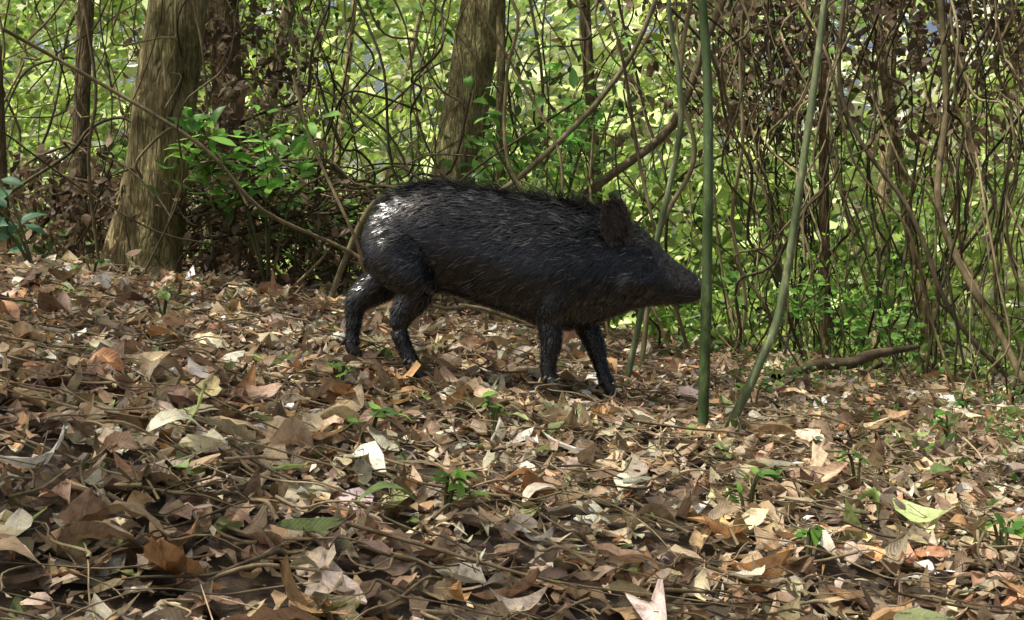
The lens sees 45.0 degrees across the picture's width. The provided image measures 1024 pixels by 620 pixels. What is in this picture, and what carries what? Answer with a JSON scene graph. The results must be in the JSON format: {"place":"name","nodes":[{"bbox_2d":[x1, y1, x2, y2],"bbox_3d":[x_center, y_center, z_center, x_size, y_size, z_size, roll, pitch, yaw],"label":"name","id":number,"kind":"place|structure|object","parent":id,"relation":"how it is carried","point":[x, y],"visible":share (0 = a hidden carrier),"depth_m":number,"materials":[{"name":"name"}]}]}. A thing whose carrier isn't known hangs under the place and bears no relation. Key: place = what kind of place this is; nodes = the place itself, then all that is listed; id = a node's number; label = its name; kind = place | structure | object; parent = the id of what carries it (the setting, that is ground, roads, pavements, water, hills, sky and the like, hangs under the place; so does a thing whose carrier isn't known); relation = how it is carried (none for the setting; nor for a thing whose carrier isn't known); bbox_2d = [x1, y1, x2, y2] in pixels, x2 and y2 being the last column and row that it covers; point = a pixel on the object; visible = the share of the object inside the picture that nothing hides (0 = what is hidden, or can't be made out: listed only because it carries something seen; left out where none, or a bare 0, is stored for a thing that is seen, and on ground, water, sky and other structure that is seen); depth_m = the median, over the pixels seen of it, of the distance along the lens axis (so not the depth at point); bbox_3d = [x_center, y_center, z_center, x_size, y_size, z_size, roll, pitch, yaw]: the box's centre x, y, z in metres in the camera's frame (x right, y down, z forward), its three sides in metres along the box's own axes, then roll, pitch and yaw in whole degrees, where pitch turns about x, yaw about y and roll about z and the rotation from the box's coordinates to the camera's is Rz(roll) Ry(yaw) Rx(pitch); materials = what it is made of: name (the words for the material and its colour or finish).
{"place":"outdoors","nodes":[
{"label":"outdoors","id":0,"kind":"place"},
{"bbox_2d":[326,0,657,304],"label":"liana","id":1,"kind":"object","parent":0,"point":[519,176],"visible":0.56,"depth_m":6.52,"materials":[{"name":"brown plant"}]},
{"bbox_2d":[0,239,1023,619],"bbox_3d":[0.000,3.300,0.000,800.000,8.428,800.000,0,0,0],"label":"ground","id":2,"kind":"structure","parent":0,"point":[144,602],"depth_m":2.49,"materials":[{"name":"brown plant"}]},
{"bbox_2d":[0,41,10,251],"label":"forest tree","id":3,"kind":"object","parent":2,"relation":"on","point":[3,167],"visible":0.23,"depth_m":6.60,"materials":[{"name":"brown plant"}]},
{"bbox_2d":[7,1,37,161],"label":"forest tree","id":4,"kind":"object","parent":2,"relation":"on","point":[21,55],"visible":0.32,"depth_m":25.11,"materials":[{"name":"brown plant"}]},
{"bbox_2d":[0,176,47,263],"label":"broadleaf shrub","id":5,"kind":"object","parent":2,"relation":"on","point":[11,225],"visible":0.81,"depth_m":5.60,"materials":[{"name":"green plant"}]},
{"bbox_2d":[65,0,94,250],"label":"forest tree","id":6,"kind":"object","parent":2,"relation":"on","point":[80,126],"visible":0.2,"depth_m":8.19,"materials":[{"name":"brown plant"}]},
{"bbox_2d":[72,257,110,274],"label":"seedling","id":7,"kind":"object","parent":2,"relation":"on","point":[103,261],"visible":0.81,"depth_m":5.60,"materials":[{"name":"green plant"}]},
{"bbox_2d":[100,0,208,282],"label":"forest tree","id":8,"kind":"object","parent":2,"relation":"on","point":[157,87],"visible":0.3,"depth_m":6.67,"materials":[{"name":"brown plant"}]},
{"bbox_2d":[148,291,184,316],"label":"seedling","id":9,"kind":"object","parent":2,"relation":"on","point":[166,295],"visible":0.87,"depth_m":4.60,"materials":[{"name":"green plant"}]},
{"bbox_2d":[208,0,256,271],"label":"forest tree","id":10,"kind":"object","parent":2,"relation":"on","point":[222,8],"visible":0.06,"depth_m":8.55,"materials":[{"name":"brown plant"}]},
{"bbox_2d":[46,0,370,245],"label":"hanging dead leaves","id":11,"kind":"object","parent":10,"relation":"attached to","point":[244,90],"visible":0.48,"depth_m":8.28,"materials":[{"name":"brown plant"}]},
{"bbox_2d":[0,105,492,321],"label":"brush pile","id":12,"kind":"object","parent":2,"relation":"on","point":[65,204],"visible":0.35,"depth_m":6.93,"materials":[{"name":"brown plant"}]},
{"bbox_2d":[140,102,354,281],"bbox_3d":[-1.401,-0.584,6.497,0.908,1.010,0.910,0,0,-34],"label":"broadleaf shrub","id":13,"kind":"object","parent":2,"relation":"on","point":[194,122],"visible":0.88,"depth_m":6.53,"materials":[{"name":"green plant"}]},
{"bbox_2d":[251,0,296,186],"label":"forest tree","id":14,"kind":"object","parent":2,"relation":"on","point":[273,95],"visible":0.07,"depth_m":12.64,"materials":[{"name":"brown plant"}]},
{"bbox_2d":[258,169,380,292],"bbox_3d":[-1.069,-0.428,6.956,0.892,0.742,0.575,0,0,0],"label":"broadleaf shrub","id":15,"kind":"object","parent":2,"relation":"on","point":[298,197],"visible":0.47,"depth_m":6.92,"materials":[{"name":"green plant"}]},
{"bbox_2d":[297,184,377,287],"bbox_3d":[-1.086,-0.460,8.261,0.851,0.815,0.699,0,0,0],"label":"broadleaf shrub","id":16,"kind":"object","parent":2,"relation":"on","point":[349,269],"visible":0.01,"depth_m":8.20,"materials":[{"name":"green plant"}]},
{"bbox_2d":[326,358,355,379],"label":"seedling","id":17,"kind":"object","parent":2,"relation":"on","point":[336,365],"visible":0.73,"depth_m":3.59,"materials":[{"name":"green plant"}]},
{"bbox_2d":[326,0,356,264],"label":"forest tree","id":18,"kind":"object","parent":2,"relation":"on","point":[343,115],"visible":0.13,"depth_m":15.00,"materials":[{"name":"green plant"}]},
{"bbox_2d":[333,402,412,443],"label":"seedling","id":19,"kind":"object","parent":2,"relation":"on","point":[388,412],"visible":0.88,"depth_m":3.00,"materials":[{"name":"green plant"}]},
{"bbox_2d":[332,0,429,153],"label":"forest tree","id":20,"kind":"object","parent":2,"relation":"on","point":[336,39],"visible":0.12,"depth_m":23.19,"materials":[{"name":"brown plant"}]},
{"bbox_2d":[378,0,425,193],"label":"forest tree","id":21,"kind":"object","parent":2,"relation":"on","point":[385,174],"visible":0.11,"depth_m":21.45,"materials":[{"name":"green plant"}]},
{"bbox_2d":[431,467,490,514],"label":"seedling","id":22,"kind":"object","parent":2,"relation":"on","point":[459,473],"visible":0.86,"depth_m":2.54,"materials":[{"name":"green plant"}]},
{"bbox_2d":[431,0,496,301],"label":"forest tree","id":23,"kind":"object","parent":2,"relation":"on","point":[485,39],"visible":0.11,"depth_m":8.91,"materials":[{"name":"brown plant"}]},
{"bbox_2d":[0,408,955,619],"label":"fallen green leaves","id":24,"kind":"object","parent":2,"relation":"on","point":[18,521],"visible":0.96,"depth_m":2.44,"materials":[{"name":"plant"}]},
{"bbox_2d":[478,391,504,436],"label":"seedling","id":25,"kind":"object","parent":2,"relation":"on","point":[488,402],"visible":0.9,"depth_m":3.40,"materials":[{"name":"green plant"}]},
{"bbox_2d":[496,0,505,188],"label":"forest tree","id":26,"kind":"object","parent":2,"relation":"on","point":[501,27],"visible":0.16,"depth_m":8.61,"materials":[{"name":"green plant"}]},
{"bbox_2d":[0,245,1023,619],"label":"fallen twigs","id":27,"kind":"object","parent":2,"relation":"on","point":[252,563],"depth_m":2.76,"materials":[{"name":"brown wood"}]},
{"bbox_2d":[0,0,1023,406],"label":"liana tangle","id":28,"kind":"object","parent":2,"relation":"on","point":[354,188],"visible":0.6,"depth_m":6.97,"materials":[{"name":"brown plant"}]},
{"bbox_2d":[0,0,1023,379],"bbox_3d":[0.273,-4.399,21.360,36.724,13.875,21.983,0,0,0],"label":"background foliage","id":29,"kind":"object","parent":2,"relation":"on","point":[448,48],"visible":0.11,"depth_m":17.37,"materials":[{"name":"green plant"}]},
{"bbox_2d":[1,0,1023,375],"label":"undergrowth","id":30,"kind":"object","parent":2,"relation":"on","point":[657,192],"visible":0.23,"depth_m":9.67,"materials":[{"name":"green plant"}]},
{"bbox_2d":[341,173,700,397],"bbox_3d":[0.028,-0.080,4.198,1.247,0.788,0.398,0,0,0],"label":"wild pig","id":31,"kind":"object","parent":2,"relation":"on","point":[553,266],"visible":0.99,"depth_m":4.08},
{"bbox_2d":[441,28,636,199],"bbox_3d":[0.150,-0.759,7.321,1.144,1.756,0.679,0,0,10],"label":"broadleaf shrub","id":32,"kind":"object","parent":2,"relation":"on","point":[573,78],"visible":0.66,"depth_m":7.31,"materials":[{"name":"green plant"}]},
{"bbox_2d":[579,0,609,326],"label":"forest tree","id":33,"kind":"object","parent":2,"relation":"on","point":[586,11],"visible":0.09,"depth_m":10.96,"materials":[{"name":"brown plant"}]},
{"bbox_2d":[526,60,691,326],"bbox_3d":[0.650,-0.722,8.364,1.214,1.824,0.857,0,0,0],"label":"broadleaf shrub","id":34,"kind":"object","parent":2,"relation":"on","point":[609,159],"visible":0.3,"depth_m":8.30,"materials":[{"name":"green plant"}]},
{"bbox_2d":[625,0,683,377],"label":"green sapling","id":35,"kind":"object","parent":2,"relation":"on","point":[640,314],"visible":0.77,"depth_m":4.74,"materials":[{"name":"plant"}]},
{"bbox_2d":[639,0,696,364],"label":"liana","id":36,"kind":"object","parent":2,"relation":"on","point":[672,204],"visible":0.66,"depth_m":5.29,"materials":[{"name":"green plant"}]},
{"bbox_2d":[697,0,713,424],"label":"green sapling","id":37,"kind":"object","parent":2,"relation":"on","point":[706,312],"visible":0.93,"depth_m":3.89,"materials":[{"name":"green plant"}]},
{"bbox_2d":[648,258,832,350],"bbox_3d":[1.282,0.026,7.192,1.111,0.648,0.668,0,0,-10],"label":"broadleaf shrub","id":38,"kind":"object","parent":2,"relation":"on","point":[733,275],"visible":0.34,"depth_m":7.19,"materials":[{"name":"green plant"}]},
{"bbox_2d":[724,467,783,513],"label":"seedling","id":39,"kind":"object","parent":2,"relation":"on","point":[763,474],"visible":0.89,"depth_m":2.90,"materials":[{"name":"green plant"}]},
{"bbox_2d":[734,378,783,409],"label":"seedling","id":40,"kind":"object","parent":2,"relation":"on","point":[764,382],"visible":0.75,"depth_m":4.60,"materials":[{"name":"green plant"}]},
{"bbox_2d":[714,40,817,325],"bbox_3d":[4.021,-3.527,24.987,4.640,10.995,3.062,0,0,-16],"label":"forest tree","id":41,"kind":"object","parent":2,"relation":"on","point":[798,273],"visible":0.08,"depth_m":24.15,"materials":[{"name":"brown plant"}]},
{"bbox_2d":[723,0,827,436],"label":"green sapling","id":42,"kind":"object","parent":2,"relation":"on","point":[749,386],"visible":0.91,"depth_m":3.99,"materials":[{"name":"green plant"}]},
{"bbox_2d":[793,526,825,574],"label":"seedling","id":43,"kind":"object","parent":2,"relation":"on","point":[814,534],"visible":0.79,"depth_m":2.59,"materials":[{"name":"green plant"}]},
{"bbox_2d":[607,185,1023,398],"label":"undergrowth","id":44,"kind":"object","parent":2,"relation":"on","point":[688,330],"visible":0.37,"depth_m":7.60,"materials":[{"name":"green plant"}]},
{"bbox_2d":[817,0,830,358],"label":"forest tree","id":45,"kind":"object","parent":2,"relation":"on","point":[824,204],"visible":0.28,"depth_m":8.20,"materials":[{"name":"brown plant"}]},
{"bbox_2d":[551,0,1023,225],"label":"hanging dead leaves","id":46,"kind":"object","parent":45,"relation":"attached to","point":[888,22],"visible":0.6,"depth_m":7.92,"materials":[{"name":"brown plant"}]},
{"bbox_2d":[748,256,904,370],"bbox_3d":[1.707,0.050,6.708,0.741,0.684,0.464,0,0,-14],"label":"broadleaf shrub","id":47,"kind":"object","parent":2,"relation":"on","point":[853,312],"visible":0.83,"depth_m":6.72,"materials":[{"name":"green plant"}]},
{"bbox_2d":[800,0,873,299],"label":"forest tree","id":48,"kind":"object","parent":2,"relation":"on","point":[856,248],"visible":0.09,"depth_m":18.07,"materials":[{"name":"brown plant"}]},
{"bbox_2d":[837,450,869,481],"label":"seedling","id":49,"kind":"object","parent":2,"relation":"on","point":[856,454],"visible":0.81,"depth_m":3.40,"materials":[{"name":"green plant"}]},
{"bbox_2d":[725,338,1023,502],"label":"ground cover","id":50,"kind":"object","parent":2,"relation":"on","point":[1009,430],"visible":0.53,"depth_m":4.85,"materials":[{"name":"green plant"}]},
{"bbox_2d":[872,0,897,347],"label":"forest tree","id":51,"kind":"object","parent":2,"relation":"on","point":[888,155],"visible":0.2,"depth_m":13.76,"materials":[{"name":"brown plant"}]},
{"bbox_2d":[832,291,952,383],"bbox_3d":[2.312,0.205,7.463,0.616,0.645,0.480,0,0,-31],"label":"broadleaf shrub","id":52,"kind":"object","parent":2,"relation":"on","point":[895,335],"visible":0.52,"depth_m":7.41,"materials":[{"name":"green plant"}]},
{"bbox_2d":[870,0,938,369],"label":"forest tree","id":53,"kind":"object","parent":2,"relation":"on","point":[924,330],"visible":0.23,"depth_m":9.41,"materials":[{"name":"brown plant"}]},
{"bbox_2d":[870,0,950,369],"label":"forest tree","id":54,"kind":"object","parent":2,"relation":"on","point":[928,282],"visible":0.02,"depth_m":21.42,"materials":[{"name":"brown plant"}]},
{"bbox_2d":[931,410,957,437],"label":"seedling","id":55,"kind":"object","parent":2,"relation":"on","point":[937,413],"visible":0.81,"depth_m":4.39,"materials":[{"name":"green plant"}]},
{"bbox_2d":[906,0,1001,373],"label":"forest tree","id":56,"kind":"object","parent":2,"relation":"on","point":[967,262],"visible":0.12,"depth_m":14.85,"materials":[{"name":"brown plant"}]},
{"bbox_2d":[952,390,977,408],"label":"seedling","id":57,"kind":"object","parent":2,"relation":"on","point":[962,401],"visible":0.79,"depth_m":5.20,"materials":[{"name":"green plant"}]},
{"bbox_2d":[977,512,1023,552],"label":"seedling","id":58,"kind":"object","parent":2,"relation":"on","point":[1015,528],"visible":0.9,"depth_m":2.89,"materials":[{"name":"green plant"}]},
{"bbox_2d":[2,0,1023,316],"label":"sky","id":59,"kind":"structure","parent":0,"point":[931,28],"materials":[{"name":"white"}]},
{"bbox_2d":[580,0,726,201],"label":"liana","id":60,"kind":"object","parent":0,"point":[631,160],"visible":0.49,"depth_m":7.48,"materials":[{"name":"brown plant"}]},
{"bbox_2d":[836,0,1008,377],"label":"liana","id":61,"kind":"object","parent":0,"point":[983,352],"visible":0.93,"depth_m":6.50,"materials":[{"name":"brown plant"}]},
{"bbox_2d":[934,0,1023,384],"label":"liana","id":62,"kind":"object","parent":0,"point":[988,314],"visible":0.92,"depth_m":6.50,"materials":[{"name":"brown plant"}]}
]}

